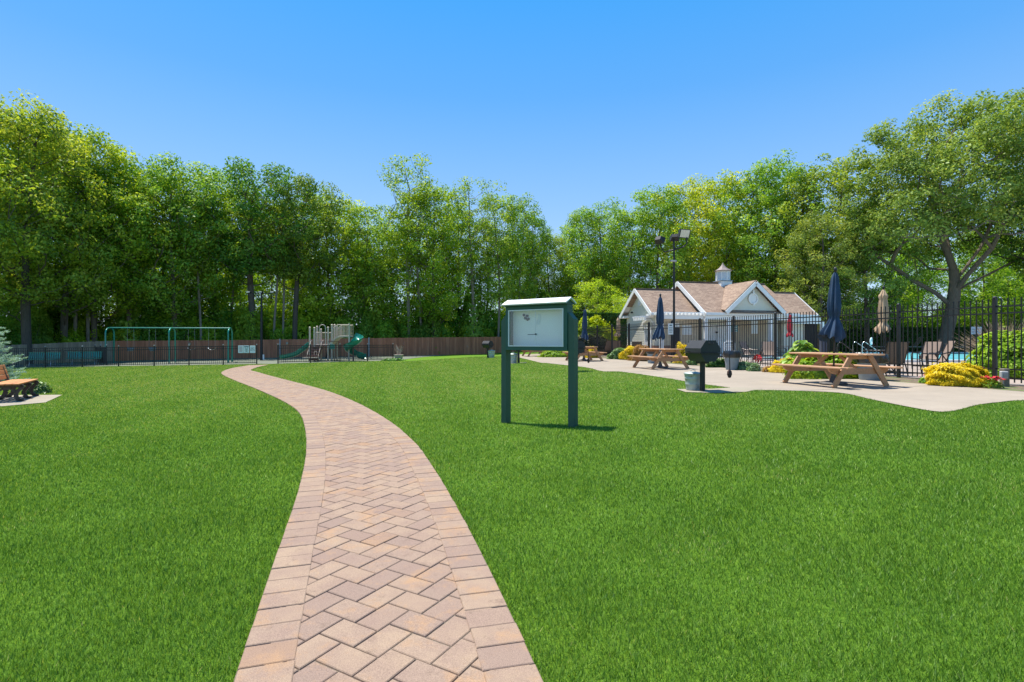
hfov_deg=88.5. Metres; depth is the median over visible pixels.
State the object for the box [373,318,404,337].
woodland shrub
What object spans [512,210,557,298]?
slim tree
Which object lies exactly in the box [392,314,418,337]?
woodland shrub
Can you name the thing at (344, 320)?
woodland shrub
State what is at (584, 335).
closed umbrella
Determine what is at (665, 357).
picnic table
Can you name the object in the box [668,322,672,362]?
rules sign
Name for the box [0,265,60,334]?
woodland shrub
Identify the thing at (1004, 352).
bright leafy shrub
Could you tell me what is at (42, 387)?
shrub
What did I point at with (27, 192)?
slim tree
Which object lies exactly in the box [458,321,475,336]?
woodland shrub
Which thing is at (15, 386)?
wooden park bench
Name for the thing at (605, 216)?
oak tree
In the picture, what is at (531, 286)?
slender tree
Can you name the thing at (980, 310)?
woodland shrub
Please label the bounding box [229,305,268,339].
woodland shrub
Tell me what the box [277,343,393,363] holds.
playground fence
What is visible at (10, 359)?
blue spruce
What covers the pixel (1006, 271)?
young tree
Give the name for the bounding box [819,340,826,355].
waste bin
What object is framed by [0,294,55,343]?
woodland shrub
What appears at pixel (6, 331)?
woodland shrub
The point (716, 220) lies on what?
oak tree
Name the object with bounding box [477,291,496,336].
woodland shrub
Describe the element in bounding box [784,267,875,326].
young tree
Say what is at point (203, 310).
woodland shrub
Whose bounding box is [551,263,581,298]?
slim tree
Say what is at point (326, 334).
woodland shrub
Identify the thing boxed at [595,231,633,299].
slim tree
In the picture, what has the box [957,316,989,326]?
woodland shrub
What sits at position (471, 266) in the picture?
locust tree
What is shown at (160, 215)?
slim tree
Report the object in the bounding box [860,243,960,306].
dark oak tree
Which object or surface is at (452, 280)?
maple tree
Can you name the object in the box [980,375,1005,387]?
flower clump
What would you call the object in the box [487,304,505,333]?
woodland shrub
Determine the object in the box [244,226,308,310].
oak tree
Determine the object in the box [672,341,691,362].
golden shrub
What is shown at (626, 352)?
golden shrub
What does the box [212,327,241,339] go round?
woodland shrub
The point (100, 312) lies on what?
young tree
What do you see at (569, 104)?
sky
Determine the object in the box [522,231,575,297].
oak tree
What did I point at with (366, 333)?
woodland shrub
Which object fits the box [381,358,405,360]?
shrub
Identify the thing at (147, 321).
woodland shrub
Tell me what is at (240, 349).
sign
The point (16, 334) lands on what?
woodland shrub
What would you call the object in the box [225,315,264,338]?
woodland shrub
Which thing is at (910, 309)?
woodland shrub
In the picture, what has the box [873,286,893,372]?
closed umbrella
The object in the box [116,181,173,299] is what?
slim tree
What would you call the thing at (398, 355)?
planter
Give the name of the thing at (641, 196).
oak tree
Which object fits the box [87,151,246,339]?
oak tree
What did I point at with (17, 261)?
oak tree
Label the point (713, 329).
door
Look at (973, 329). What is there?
pool rules sign
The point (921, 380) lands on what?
flower clump
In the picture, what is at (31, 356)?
park bench
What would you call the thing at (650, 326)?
side door
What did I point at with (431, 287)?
oak tree
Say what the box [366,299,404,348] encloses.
woodland shrub
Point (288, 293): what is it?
young tree
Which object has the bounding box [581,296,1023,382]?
pool fence
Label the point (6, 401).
bench pad
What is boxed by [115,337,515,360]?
brown board fence
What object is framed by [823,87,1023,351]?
huge oak tree
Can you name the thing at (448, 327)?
woodland shrub
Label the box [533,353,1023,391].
planting bed
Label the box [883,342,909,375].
sling chair
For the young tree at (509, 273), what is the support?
on the forest floor
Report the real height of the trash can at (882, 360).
0.688 m
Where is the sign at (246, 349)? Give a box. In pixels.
[244,346,248,352]
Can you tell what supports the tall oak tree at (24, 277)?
on the forest floor
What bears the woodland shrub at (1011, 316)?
on the pool deck
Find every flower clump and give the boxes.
[918,374,926,382]
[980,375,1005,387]
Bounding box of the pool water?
[878,353,974,359]
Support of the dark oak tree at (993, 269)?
on the lawn at (608, 567)
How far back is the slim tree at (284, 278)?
48.16 m
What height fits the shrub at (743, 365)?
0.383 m
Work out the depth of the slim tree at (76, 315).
41.40 m
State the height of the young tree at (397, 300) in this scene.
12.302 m
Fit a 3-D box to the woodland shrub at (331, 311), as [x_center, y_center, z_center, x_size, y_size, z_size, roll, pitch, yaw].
[-18.225,-1.093,52.666,7.492,5.597,6.826,0,0,22]
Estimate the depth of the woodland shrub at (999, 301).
58.15 m
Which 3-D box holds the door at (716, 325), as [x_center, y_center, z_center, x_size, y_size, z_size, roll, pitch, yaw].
[13.950,-0.020,35.034,0.721,2.100,0.065,0,0,-14]
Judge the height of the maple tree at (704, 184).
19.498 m
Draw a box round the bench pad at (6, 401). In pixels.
[0,395,59,405]
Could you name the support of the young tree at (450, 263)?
on the forest floor
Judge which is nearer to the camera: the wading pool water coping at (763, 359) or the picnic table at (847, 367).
the picnic table at (847, 367)
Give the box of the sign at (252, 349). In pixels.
[250,346,254,352]
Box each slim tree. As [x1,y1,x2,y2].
[0,139,54,302]
[8,139,94,311]
[28,142,113,341]
[48,156,128,341]
[98,194,151,308]
[116,169,185,276]
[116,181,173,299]
[158,190,219,308]
[171,201,226,339]
[206,188,257,315]
[237,199,300,337]
[258,208,307,336]
[299,222,340,299]
[331,222,373,317]
[362,225,398,297]
[385,189,455,334]
[435,202,481,321]
[463,219,512,312]
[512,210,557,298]
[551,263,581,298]
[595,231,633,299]
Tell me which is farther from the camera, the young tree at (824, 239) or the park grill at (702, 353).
the young tree at (824, 239)
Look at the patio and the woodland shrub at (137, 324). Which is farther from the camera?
the woodland shrub at (137, 324)
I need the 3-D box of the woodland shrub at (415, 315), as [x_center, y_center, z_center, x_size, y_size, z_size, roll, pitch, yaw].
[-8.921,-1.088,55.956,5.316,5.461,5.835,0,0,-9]
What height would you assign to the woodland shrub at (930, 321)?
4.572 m
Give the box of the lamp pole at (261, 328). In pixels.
[246,291,274,359]
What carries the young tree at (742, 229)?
on the pool deck
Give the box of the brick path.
[221,365,542,681]
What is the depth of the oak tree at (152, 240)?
43.37 m
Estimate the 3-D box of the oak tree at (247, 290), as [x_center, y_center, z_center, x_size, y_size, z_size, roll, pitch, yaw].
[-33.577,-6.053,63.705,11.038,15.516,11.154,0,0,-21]
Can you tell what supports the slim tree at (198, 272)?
on the forest floor
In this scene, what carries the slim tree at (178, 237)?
on the forest floor
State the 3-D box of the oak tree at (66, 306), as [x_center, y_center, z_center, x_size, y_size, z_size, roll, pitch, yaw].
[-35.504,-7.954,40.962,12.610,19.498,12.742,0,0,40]
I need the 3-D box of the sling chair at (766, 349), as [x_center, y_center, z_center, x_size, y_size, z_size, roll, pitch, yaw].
[11.914,0.521,24.471,0.604,1.001,0.764,0,0,29]
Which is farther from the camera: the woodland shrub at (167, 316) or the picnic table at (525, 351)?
the woodland shrub at (167, 316)
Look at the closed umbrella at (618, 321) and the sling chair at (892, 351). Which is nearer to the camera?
the sling chair at (892, 351)
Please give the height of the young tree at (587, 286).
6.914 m
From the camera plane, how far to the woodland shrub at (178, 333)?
45.76 m
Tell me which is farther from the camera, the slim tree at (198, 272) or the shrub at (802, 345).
the slim tree at (198, 272)
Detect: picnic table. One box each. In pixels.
[521,350,547,356]
[564,346,606,360]
[628,348,688,369]
[772,352,903,387]
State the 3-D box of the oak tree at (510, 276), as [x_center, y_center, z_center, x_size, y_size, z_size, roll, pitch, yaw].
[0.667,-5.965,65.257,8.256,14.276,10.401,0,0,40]
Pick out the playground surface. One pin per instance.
(240, 360)
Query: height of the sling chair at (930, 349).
1.001 m
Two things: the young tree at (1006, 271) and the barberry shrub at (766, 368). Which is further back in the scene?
the young tree at (1006, 271)
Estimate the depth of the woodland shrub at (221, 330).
47.33 m
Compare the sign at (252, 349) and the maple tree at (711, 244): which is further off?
the maple tree at (711, 244)
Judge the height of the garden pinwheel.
0.570 m
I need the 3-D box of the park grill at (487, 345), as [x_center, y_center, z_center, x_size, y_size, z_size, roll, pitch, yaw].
[-1.625,0.561,34.655,0.663,1.140,0.620,0,0,42]
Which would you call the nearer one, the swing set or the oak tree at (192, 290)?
the swing set
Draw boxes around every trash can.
[646,350,659,362]
[722,351,741,369]
[853,353,889,379]
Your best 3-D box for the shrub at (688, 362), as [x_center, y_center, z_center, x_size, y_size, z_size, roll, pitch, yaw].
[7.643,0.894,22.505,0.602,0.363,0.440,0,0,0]
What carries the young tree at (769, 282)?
on the pool deck
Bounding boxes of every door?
[644,326,651,347]
[709,325,715,339]
[716,325,724,355]
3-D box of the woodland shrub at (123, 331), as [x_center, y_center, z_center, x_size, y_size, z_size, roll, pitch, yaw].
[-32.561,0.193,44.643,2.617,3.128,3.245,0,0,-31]
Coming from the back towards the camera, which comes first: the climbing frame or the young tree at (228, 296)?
the young tree at (228, 296)
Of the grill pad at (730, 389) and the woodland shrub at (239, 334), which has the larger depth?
the woodland shrub at (239, 334)
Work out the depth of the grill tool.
11.26 m
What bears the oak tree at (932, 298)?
on the forest floor
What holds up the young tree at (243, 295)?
on the forest floor
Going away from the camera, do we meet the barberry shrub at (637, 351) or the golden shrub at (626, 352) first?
the barberry shrub at (637, 351)
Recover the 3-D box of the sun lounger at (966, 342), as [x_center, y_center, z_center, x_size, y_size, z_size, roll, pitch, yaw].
[38.026,0.321,45.074,2.405,1.378,0.939,0,0,19]
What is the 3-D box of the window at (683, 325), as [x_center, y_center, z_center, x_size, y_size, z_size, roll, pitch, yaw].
[11.257,-0.708,33.843,0.670,0.620,0.039,0,0,-14]
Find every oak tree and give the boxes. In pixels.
[0,88,120,363]
[0,95,79,305]
[0,101,154,336]
[0,151,62,315]
[61,159,206,338]
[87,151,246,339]
[151,236,244,313]
[174,156,334,339]
[205,244,273,316]
[226,172,348,347]
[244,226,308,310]
[316,203,406,317]
[404,261,462,317]
[479,240,547,309]
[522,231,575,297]
[554,205,616,312]
[557,196,655,312]
[613,183,701,290]
[701,170,804,283]
[721,148,841,300]
[738,169,876,307]
[776,151,903,290]
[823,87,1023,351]
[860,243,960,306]
[874,261,945,315]
[937,226,1023,319]
[946,166,1023,280]
[956,236,1023,301]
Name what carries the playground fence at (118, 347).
on the lawn at (608, 567)
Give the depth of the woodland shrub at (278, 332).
48.30 m
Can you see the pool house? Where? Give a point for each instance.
(722, 295)
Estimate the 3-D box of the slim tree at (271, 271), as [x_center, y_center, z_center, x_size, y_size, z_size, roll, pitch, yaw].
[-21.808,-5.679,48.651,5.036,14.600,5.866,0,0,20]
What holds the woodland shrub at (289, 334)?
on the forest floor
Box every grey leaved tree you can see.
[771,209,877,331]
[810,195,933,351]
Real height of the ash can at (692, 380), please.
0.457 m
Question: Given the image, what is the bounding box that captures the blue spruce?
[0,327,30,381]
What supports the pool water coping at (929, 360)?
on the pool deck
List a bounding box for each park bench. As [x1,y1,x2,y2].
[0,364,38,400]
[23,352,61,366]
[65,351,102,364]
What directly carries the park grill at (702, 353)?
on the grill pad at (730, 389)
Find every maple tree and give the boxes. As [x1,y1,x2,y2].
[19,132,174,341]
[156,168,256,319]
[274,191,371,326]
[384,182,475,335]
[580,206,677,311]
[640,173,728,288]
[657,169,789,282]
[692,223,749,277]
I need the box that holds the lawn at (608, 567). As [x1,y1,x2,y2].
[0,351,1023,681]
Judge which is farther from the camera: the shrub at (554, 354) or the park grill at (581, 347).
the shrub at (554, 354)
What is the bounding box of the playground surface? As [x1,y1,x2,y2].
[6,355,441,367]
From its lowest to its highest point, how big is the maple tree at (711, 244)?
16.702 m
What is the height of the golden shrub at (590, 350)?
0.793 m
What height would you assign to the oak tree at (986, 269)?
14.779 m
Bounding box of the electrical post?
[999,368,1009,386]
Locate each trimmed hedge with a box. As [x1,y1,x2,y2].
[539,312,626,353]
[830,326,1022,351]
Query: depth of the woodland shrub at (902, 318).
53.61 m
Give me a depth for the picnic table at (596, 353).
27.18 m
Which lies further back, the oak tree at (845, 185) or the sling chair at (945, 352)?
the oak tree at (845, 185)
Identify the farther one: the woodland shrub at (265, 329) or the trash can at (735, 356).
the woodland shrub at (265, 329)
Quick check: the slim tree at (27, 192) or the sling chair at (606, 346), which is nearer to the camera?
the sling chair at (606, 346)
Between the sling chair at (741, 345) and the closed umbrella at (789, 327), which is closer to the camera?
the sling chair at (741, 345)
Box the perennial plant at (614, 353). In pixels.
[606,347,623,358]
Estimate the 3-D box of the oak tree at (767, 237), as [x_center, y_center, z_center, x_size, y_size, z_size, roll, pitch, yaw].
[29.103,-7.809,51.590,11.065,18.009,11.181,0,0,-15]
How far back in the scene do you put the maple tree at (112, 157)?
42.25 m
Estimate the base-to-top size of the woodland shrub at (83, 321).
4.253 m
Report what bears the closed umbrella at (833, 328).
on the patio
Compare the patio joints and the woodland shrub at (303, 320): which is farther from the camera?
the woodland shrub at (303, 320)
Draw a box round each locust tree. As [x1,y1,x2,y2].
[372,152,454,337]
[430,176,517,332]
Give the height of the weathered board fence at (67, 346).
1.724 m
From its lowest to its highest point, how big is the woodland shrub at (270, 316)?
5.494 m
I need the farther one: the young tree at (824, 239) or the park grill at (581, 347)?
the young tree at (824, 239)
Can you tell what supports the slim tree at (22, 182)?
on the forest floor
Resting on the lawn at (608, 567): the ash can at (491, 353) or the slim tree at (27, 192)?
the ash can at (491, 353)
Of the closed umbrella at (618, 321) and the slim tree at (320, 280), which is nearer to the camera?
the closed umbrella at (618, 321)
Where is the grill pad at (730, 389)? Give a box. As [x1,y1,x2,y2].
[678,387,762,392]
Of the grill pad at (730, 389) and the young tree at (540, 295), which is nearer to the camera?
the grill pad at (730, 389)
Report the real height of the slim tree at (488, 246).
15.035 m
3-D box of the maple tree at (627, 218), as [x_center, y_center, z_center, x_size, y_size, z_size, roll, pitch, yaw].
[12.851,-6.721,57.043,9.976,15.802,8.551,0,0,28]
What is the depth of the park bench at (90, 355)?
34.39 m
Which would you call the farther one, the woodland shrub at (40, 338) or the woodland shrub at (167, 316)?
the woodland shrub at (167, 316)
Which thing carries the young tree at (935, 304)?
on the pool deck
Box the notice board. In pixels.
[501,297,577,427]
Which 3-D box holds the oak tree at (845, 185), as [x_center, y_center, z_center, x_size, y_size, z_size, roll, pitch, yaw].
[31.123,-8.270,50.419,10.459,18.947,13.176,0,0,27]
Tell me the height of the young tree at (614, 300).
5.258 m
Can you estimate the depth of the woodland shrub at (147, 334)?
44.98 m
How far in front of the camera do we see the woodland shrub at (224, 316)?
48.56 m
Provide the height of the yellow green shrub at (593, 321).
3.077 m
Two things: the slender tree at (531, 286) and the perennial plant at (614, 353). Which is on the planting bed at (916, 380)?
the perennial plant at (614, 353)
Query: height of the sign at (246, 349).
0.460 m
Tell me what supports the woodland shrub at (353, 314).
on the forest floor
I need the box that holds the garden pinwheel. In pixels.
[753,354,761,364]
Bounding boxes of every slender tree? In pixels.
[463,191,531,336]
[492,192,552,301]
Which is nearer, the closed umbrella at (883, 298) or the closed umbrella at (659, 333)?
the closed umbrella at (883, 298)
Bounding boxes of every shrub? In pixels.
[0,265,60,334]
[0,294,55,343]
[0,302,33,344]
[0,314,16,342]
[1,316,39,334]
[21,380,52,393]
[31,302,57,340]
[33,289,100,342]
[46,296,101,339]
[53,325,86,342]
[58,313,107,341]
[98,264,151,340]
[99,330,116,340]
[108,293,163,344]
[115,325,141,340]
[117,292,170,336]
[141,312,177,346]
[147,290,221,340]
[161,303,200,340]
[186,294,220,329]
[187,319,220,339]
[197,285,240,339]
[212,310,234,339]
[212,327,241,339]
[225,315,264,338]
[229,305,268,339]
[243,319,279,353]
[256,302,300,338]
[264,298,324,346]
[265,327,288,355]
[275,331,302,354]
[298,272,338,338]
[300,304,366,355]
[318,329,333,338]
[333,315,362,344]
[340,277,378,335]
[352,307,373,352]
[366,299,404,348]
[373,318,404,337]
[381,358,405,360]
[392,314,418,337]
[406,308,443,337]
[409,287,440,354]
[424,267,464,342]
[440,322,457,338]
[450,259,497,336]
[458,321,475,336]
[475,327,495,336]
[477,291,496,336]
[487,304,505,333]
[537,290,560,298]
[537,351,567,356]
[578,314,613,351]
[578,333,625,355]
[585,346,598,357]
[618,345,633,359]
[628,345,648,360]
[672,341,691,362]
[686,360,696,364]
[705,358,725,367]
[735,361,752,369]
[746,363,760,370]
[761,366,770,371]
[768,357,791,372]
[780,340,819,363]
[782,352,858,378]
[890,297,911,326]
[901,282,924,325]
[904,310,936,326]
[921,361,995,386]
[933,303,944,326]
[955,315,1023,351]
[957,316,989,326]
[965,328,1023,378]
[968,279,1018,315]
[969,286,1009,326]
[983,307,1020,326]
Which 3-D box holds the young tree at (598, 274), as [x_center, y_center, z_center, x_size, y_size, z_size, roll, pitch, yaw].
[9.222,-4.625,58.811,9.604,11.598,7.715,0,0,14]
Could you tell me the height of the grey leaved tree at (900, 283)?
13.995 m
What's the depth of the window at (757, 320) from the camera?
35.60 m
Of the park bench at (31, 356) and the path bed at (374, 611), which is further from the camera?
the park bench at (31, 356)
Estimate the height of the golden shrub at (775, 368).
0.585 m
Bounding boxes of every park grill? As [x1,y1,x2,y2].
[482,341,493,357]
[516,350,520,362]
[578,341,585,354]
[684,340,721,390]
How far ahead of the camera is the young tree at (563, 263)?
64.45 m
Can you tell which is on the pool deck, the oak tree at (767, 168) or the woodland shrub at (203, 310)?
the oak tree at (767, 168)
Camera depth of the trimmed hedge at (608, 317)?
43.24 m
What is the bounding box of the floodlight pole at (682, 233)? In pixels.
[655,229,690,357]
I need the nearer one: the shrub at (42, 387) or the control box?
the shrub at (42, 387)
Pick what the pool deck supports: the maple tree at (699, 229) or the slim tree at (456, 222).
the maple tree at (699, 229)
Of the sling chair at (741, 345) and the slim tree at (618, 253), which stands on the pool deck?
the sling chair at (741, 345)
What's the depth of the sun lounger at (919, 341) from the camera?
46.43 m
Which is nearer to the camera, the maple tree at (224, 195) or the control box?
the control box
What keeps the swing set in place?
on the playground surface
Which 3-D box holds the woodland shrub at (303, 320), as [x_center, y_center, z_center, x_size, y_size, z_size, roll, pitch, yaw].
[-20.815,-1.340,51.822,6.968,6.070,5.619,0,0,-32]
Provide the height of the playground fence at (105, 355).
1.560 m
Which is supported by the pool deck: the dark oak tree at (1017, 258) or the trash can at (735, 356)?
the dark oak tree at (1017, 258)
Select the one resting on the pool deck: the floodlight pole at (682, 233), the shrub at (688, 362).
the floodlight pole at (682, 233)
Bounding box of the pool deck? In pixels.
[602,352,1023,384]
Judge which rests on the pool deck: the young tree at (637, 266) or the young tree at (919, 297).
the young tree at (919, 297)
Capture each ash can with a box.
[488,350,494,357]
[511,352,516,362]
[684,369,699,389]
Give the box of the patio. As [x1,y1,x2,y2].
[520,354,1023,411]
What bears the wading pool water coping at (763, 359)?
on the pool deck
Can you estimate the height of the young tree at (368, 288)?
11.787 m
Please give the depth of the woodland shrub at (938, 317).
53.37 m
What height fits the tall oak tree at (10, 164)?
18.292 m
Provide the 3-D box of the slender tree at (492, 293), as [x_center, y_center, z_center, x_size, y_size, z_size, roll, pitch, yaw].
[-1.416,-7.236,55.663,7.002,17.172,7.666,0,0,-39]
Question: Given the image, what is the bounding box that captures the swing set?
[105,327,232,362]
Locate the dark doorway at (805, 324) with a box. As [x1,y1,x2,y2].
[805,324,817,351]
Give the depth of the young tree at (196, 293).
48.04 m
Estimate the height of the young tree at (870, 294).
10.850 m
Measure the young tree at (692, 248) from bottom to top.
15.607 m
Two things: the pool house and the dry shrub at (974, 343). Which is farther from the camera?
the pool house
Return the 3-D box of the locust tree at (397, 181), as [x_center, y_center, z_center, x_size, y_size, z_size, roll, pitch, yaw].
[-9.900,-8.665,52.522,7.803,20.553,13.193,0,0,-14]
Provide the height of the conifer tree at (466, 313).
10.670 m
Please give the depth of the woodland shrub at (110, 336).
44.12 m
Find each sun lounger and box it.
[884,337,914,351]
[909,337,923,346]
[960,337,972,349]
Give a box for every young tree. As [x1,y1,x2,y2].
[0,279,59,327]
[53,256,113,330]
[137,248,239,326]
[166,271,264,318]
[206,273,279,334]
[227,201,304,315]
[270,277,328,331]
[275,209,390,320]
[314,244,415,331]
[353,215,425,319]
[366,243,464,337]
[394,210,495,318]
[446,276,505,329]
[489,232,546,316]
[515,279,554,298]
[537,233,599,308]
[551,247,633,312]
[572,277,625,312]
[593,294,627,312]
[605,229,666,305]
[646,215,719,287]
[712,202,780,281]
[760,278,787,289]
[766,209,878,315]
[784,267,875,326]
[811,257,895,326]
[868,218,990,326]
[874,289,918,326]
[920,298,978,326]
[936,232,1023,328]
[971,266,1023,325]
[990,245,1023,310]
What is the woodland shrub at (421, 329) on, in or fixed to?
on the forest floor
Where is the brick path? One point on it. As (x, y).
(368, 475)
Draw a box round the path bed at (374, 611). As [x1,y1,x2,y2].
[233,383,514,681]
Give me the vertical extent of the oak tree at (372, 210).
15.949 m
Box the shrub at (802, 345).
[780,340,819,363]
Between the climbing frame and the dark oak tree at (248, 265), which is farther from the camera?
the dark oak tree at (248, 265)
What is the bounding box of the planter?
[394,346,403,360]
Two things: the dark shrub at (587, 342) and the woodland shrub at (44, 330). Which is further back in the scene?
the woodland shrub at (44, 330)
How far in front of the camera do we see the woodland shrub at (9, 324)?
39.05 m
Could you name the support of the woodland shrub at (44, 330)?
on the forest floor
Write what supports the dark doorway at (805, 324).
in the pool house
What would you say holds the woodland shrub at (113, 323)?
on the forest floor
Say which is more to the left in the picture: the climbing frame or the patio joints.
the climbing frame
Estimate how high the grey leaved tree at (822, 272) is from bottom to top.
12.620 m
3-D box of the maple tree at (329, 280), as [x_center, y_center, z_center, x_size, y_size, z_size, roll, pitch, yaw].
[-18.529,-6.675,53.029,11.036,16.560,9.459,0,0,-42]
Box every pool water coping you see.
[740,357,782,360]
[856,352,968,361]
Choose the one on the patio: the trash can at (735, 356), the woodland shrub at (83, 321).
the trash can at (735, 356)
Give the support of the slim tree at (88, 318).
on the forest floor
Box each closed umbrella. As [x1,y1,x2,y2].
[578,307,587,360]
[616,316,620,336]
[652,294,667,368]
[786,313,793,336]
[817,267,847,385]
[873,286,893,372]
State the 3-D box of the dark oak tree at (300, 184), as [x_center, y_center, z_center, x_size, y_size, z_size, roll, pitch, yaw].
[-20.466,-6.945,48.464,10.510,17.141,10.022,0,0,-19]
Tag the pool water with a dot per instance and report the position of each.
(950, 356)
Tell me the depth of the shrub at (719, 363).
20.31 m
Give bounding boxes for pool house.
[619,263,823,356]
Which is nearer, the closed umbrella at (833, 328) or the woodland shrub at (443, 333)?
the closed umbrella at (833, 328)
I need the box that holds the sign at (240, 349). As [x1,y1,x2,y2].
[238,346,243,352]
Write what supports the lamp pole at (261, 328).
on the playground surface
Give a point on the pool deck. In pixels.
(1017, 382)
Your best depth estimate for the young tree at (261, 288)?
55.24 m
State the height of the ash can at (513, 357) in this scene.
0.571 m
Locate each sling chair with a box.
[600,341,610,355]
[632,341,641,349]
[739,342,759,361]
[761,341,773,361]
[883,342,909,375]
[911,342,941,367]
[919,341,956,372]
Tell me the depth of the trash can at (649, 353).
24.10 m
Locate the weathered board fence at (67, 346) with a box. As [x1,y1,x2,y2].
[0,341,112,364]
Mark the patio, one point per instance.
(933, 397)
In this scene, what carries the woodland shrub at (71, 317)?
on the forest floor
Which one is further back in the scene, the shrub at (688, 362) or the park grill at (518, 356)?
the park grill at (518, 356)
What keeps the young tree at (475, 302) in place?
on the forest floor
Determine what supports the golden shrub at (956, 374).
on the planting bed at (916, 380)
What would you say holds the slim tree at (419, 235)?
on the forest floor
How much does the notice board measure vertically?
2.195 m
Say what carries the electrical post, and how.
on the planting bed at (916, 380)
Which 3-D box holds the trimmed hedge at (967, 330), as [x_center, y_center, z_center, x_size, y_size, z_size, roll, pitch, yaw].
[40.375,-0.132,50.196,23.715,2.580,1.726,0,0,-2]
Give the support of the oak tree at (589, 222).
on the forest floor
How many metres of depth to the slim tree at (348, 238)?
54.30 m
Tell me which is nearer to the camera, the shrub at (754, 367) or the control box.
the shrub at (754, 367)
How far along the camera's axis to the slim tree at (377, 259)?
55.00 m
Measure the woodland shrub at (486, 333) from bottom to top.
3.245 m
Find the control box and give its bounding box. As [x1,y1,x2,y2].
[675,327,678,344]
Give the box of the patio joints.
[545,359,931,389]
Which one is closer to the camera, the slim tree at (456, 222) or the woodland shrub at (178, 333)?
the woodland shrub at (178, 333)
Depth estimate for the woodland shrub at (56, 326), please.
42.16 m
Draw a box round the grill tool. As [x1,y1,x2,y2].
[727,354,731,377]
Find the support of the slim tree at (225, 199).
on the forest floor
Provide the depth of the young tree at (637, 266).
61.62 m
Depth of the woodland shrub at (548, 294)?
58.43 m
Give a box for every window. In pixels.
[683,325,690,334]
[751,320,757,333]
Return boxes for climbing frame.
[279,323,366,360]
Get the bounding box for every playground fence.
[7,344,256,367]
[94,344,106,364]
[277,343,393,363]
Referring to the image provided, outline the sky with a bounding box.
[0,0,1023,325]
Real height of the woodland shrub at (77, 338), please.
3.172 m
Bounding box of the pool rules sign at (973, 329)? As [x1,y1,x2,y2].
[971,327,981,342]
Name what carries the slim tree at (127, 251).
on the forest floor
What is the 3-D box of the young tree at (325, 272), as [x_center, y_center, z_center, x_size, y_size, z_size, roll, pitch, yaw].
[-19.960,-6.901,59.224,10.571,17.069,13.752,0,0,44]
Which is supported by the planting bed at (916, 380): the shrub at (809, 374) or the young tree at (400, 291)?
the shrub at (809, 374)
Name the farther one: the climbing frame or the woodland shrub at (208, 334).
the woodland shrub at (208, 334)
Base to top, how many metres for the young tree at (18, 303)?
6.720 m
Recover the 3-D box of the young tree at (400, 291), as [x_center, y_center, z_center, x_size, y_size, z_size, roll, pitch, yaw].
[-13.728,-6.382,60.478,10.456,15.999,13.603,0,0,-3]
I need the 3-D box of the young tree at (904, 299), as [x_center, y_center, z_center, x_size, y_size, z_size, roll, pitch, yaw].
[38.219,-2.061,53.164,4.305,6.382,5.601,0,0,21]
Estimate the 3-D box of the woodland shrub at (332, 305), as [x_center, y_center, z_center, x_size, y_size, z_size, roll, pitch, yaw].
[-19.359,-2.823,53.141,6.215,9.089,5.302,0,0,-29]
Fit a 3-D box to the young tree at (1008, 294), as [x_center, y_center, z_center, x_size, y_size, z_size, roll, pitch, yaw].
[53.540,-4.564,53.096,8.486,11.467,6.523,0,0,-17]

